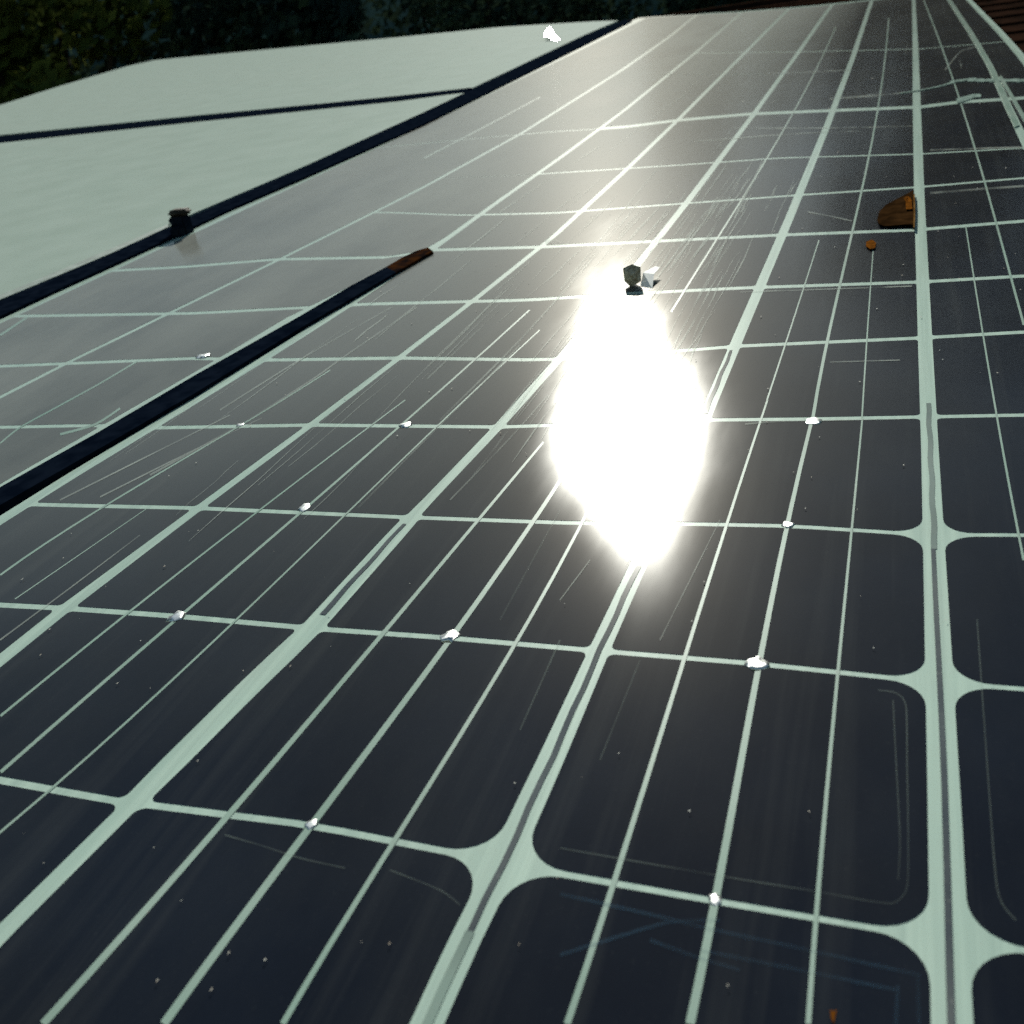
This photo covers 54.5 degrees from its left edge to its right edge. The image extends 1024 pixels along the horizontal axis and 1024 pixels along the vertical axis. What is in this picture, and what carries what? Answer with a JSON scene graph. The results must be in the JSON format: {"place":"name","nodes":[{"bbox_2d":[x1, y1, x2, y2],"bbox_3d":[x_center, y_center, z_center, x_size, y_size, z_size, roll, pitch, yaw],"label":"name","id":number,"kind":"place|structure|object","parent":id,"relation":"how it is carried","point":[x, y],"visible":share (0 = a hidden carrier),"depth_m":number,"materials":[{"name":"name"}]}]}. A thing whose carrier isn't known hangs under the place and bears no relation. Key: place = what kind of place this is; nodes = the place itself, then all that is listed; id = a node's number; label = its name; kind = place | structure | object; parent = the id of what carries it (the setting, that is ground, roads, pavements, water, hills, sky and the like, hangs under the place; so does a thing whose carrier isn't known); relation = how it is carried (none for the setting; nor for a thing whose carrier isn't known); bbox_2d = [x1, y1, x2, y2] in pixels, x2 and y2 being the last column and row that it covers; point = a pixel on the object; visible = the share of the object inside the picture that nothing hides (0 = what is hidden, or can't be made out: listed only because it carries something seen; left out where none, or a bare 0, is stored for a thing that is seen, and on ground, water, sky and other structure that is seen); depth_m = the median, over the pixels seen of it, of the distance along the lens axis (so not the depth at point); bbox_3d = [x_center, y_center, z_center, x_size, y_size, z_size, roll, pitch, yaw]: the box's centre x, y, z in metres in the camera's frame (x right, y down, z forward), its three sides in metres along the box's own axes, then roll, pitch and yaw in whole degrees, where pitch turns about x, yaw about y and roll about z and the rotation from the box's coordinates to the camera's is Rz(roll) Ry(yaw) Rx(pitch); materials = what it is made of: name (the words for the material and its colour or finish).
{"place":"outdoors","nodes":[
{"label":"outdoors","id":0,"kind":"place"},
{"bbox_2d":[17,0,663,84],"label":"hill","id":1,"kind":"structure","parent":0,"point":[372,11],"depth_m":51.98,"materials":[{"name":"green plant"}]},
{"bbox_3d":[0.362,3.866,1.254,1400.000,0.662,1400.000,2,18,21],"label":"ground","id":2,"kind":"structure","parent":0,"visible":0},
{"bbox_2d":[0,0,90,98],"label":"broadleaf tree","id":3,"kind":"object","parent":2,"relation":"on","point":[83,67],"visible":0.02,"depth_m":16.28,"materials":[{"name":"green plant"}]},
{"bbox_2d":[0,0,173,104],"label":"broadleaf tree","id":4,"kind":"object","parent":2,"relation":"on","point":[54,66],"visible":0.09,"depth_m":14.11,"materials":[{"name":"green plant"}]},
{"bbox_2d":[69,0,318,77],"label":"broadleaf tree","id":5,"kind":"object","parent":2,"relation":"on","point":[277,27],"visible":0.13,"depth_m":16.01,"materials":[{"name":"green plant"}]},
{"bbox_2d":[293,0,371,44],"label":"fir tree","id":6,"kind":"object","parent":2,"relation":"on","point":[339,21],"visible":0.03,"depth_m":16.74,"materials":[{"name":"green plant"}]},
{"bbox_2d":[364,0,581,38],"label":"broadleaf tree","id":7,"kind":"object","parent":2,"relation":"on","point":[475,14],"visible":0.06,"depth_m":18.72,"materials":[{"name":"green plant"}]},
{"bbox_2d":[502,0,653,26],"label":"broadleaf tree","id":8,"kind":"object","parent":2,"relation":"on","point":[573,12],"visible":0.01,"depth_m":17.05,"materials":[{"name":"green plant"}]},
{"bbox_2d":[656,0,756,14],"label":"broadleaf tree","id":9,"kind":"object","parent":2,"relation":"on","point":[673,6],"visible":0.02,"depth_m":20.55,"materials":[{"name":"green plant"}]},
{"bbox_2d":[619,0,1023,52],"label":"house","id":10,"kind":"structure","parent":2,"relation":"on","point":[1006,17],"depth_m":3.14,"materials":[{"name":"brown tile"}]},
{"bbox_2d":[0,248,432,515],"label":"mounting rail","id":11,"kind":"object","parent":10,"relation":"attached to","point":[23,487],"visible":0.48,"depth_m":0.87,"materials":[{"name":"black metal"}]},
{"bbox_2d":[0,88,471,142],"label":"mounting rail","id":12,"kind":"object","parent":10,"relation":"attached to","point":[50,134],"visible":0.5,"depth_m":3.40,"materials":[{"name":"black metal"}]},
{"bbox_2d":[0,21,617,135],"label":"frosted panel","id":13,"kind":"object","parent":12,"relation":"on","point":[172,88],"visible":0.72,"depth_m":4.78,"materials":[{"name":"white glass"}]},
{"bbox_2d":[545,28,558,39],"bbox_3d":[0.162,-2.025,4.224,0.048,0.104,0.242,-7,17,-6],"label":"metal chip","id":14,"kind":"object","parent":13,"relation":"on","point":[549,34],"visible":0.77,"depth_m":4.22,"materials":[{"name":"white metal"}]},
{"bbox_2d":[0,20,631,318],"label":"mounting rail","id":15,"kind":"object","parent":10,"relation":"attached to","point":[21,297],"visible":0.57,"depth_m":1.79,"materials":[{"name":"black metal"}]},
{"bbox_2d":[168,207,193,237],"bbox_3d":[-0.522,-0.452,1.559,0.033,0.040,0.044,2,30,21],"label":"panel clamp","id":16,"kind":"object","parent":15,"relation":"attached to","point":[180,224],"visible":0.95,"depth_m":1.55,"materials":[{"name":"metal"}]},
{"bbox_2d":[0,93,462,294],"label":"frosted panel","id":17,"kind":"object","parent":15,"relation":"on","point":[67,201],"visible":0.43,"depth_m":2.31,"materials":[{"name":"white glass"}]},
{"bbox_2d":[0,12,740,486],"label":"solar panel","id":18,"kind":"object","parent":10,"relation":"on","point":[90,356],"visible":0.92,"depth_m":1.34,"materials":[{"name":"grey glass"}]},
{"bbox_2d":[0,0,1023,1023],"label":"solar panel","id":19,"kind":"object","parent":10,"relation":"on","point":[522,603],"visible":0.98,"depth_m":0.50,"materials":[{"name":"glass"}]},
{"bbox_2d":[623,264,659,287],"bbox_3d":[0.123,-0.229,0.954,0.031,0.020,0.044,2,30,21],"label":"metal clip","id":20,"kind":"object","parent":19,"relation":"attached to","point":[632,274],"visible":1,"depth_m":0.95,"materials":[{"name":"metal"}]},
{"bbox_2d":[830,1010,836,1023],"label":"dry leaf","id":21,"kind":"object","parent":19,"relation":"on","point":[833,1014],"visible":1,"depth_m":0.29,"materials":[{"name":"brown plant"}]},
{"bbox_2d":[866,240,875,248],"bbox_3d":[0.341,-0.254,0.945,0.009,0.002,0.034,2,31,21],"label":"dry leaf","id":22,"kind":"object","parent":19,"relation":"on","point":[870,244],"visible":1,"depth_m":0.94,"materials":[{"name":"brown plant"}]},
{"bbox_2d":[877,190,914,229],"bbox_3d":[0.398,-0.312,1.029,0.036,0.006,0.149,2,31,21],"label":"dry leaf","id":23,"kind":"object","parent":19,"relation":"on","point":[899,211],"visible":1,"depth_m":1.02,"materials":[{"name":"brown plant"}]},
{"bbox_2d":[899,78,1023,103],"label":"cable","id":24,"kind":"object","parent":19,"relation":"on","point":[965,98],"visible":1,"depth_m":1.64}
]}

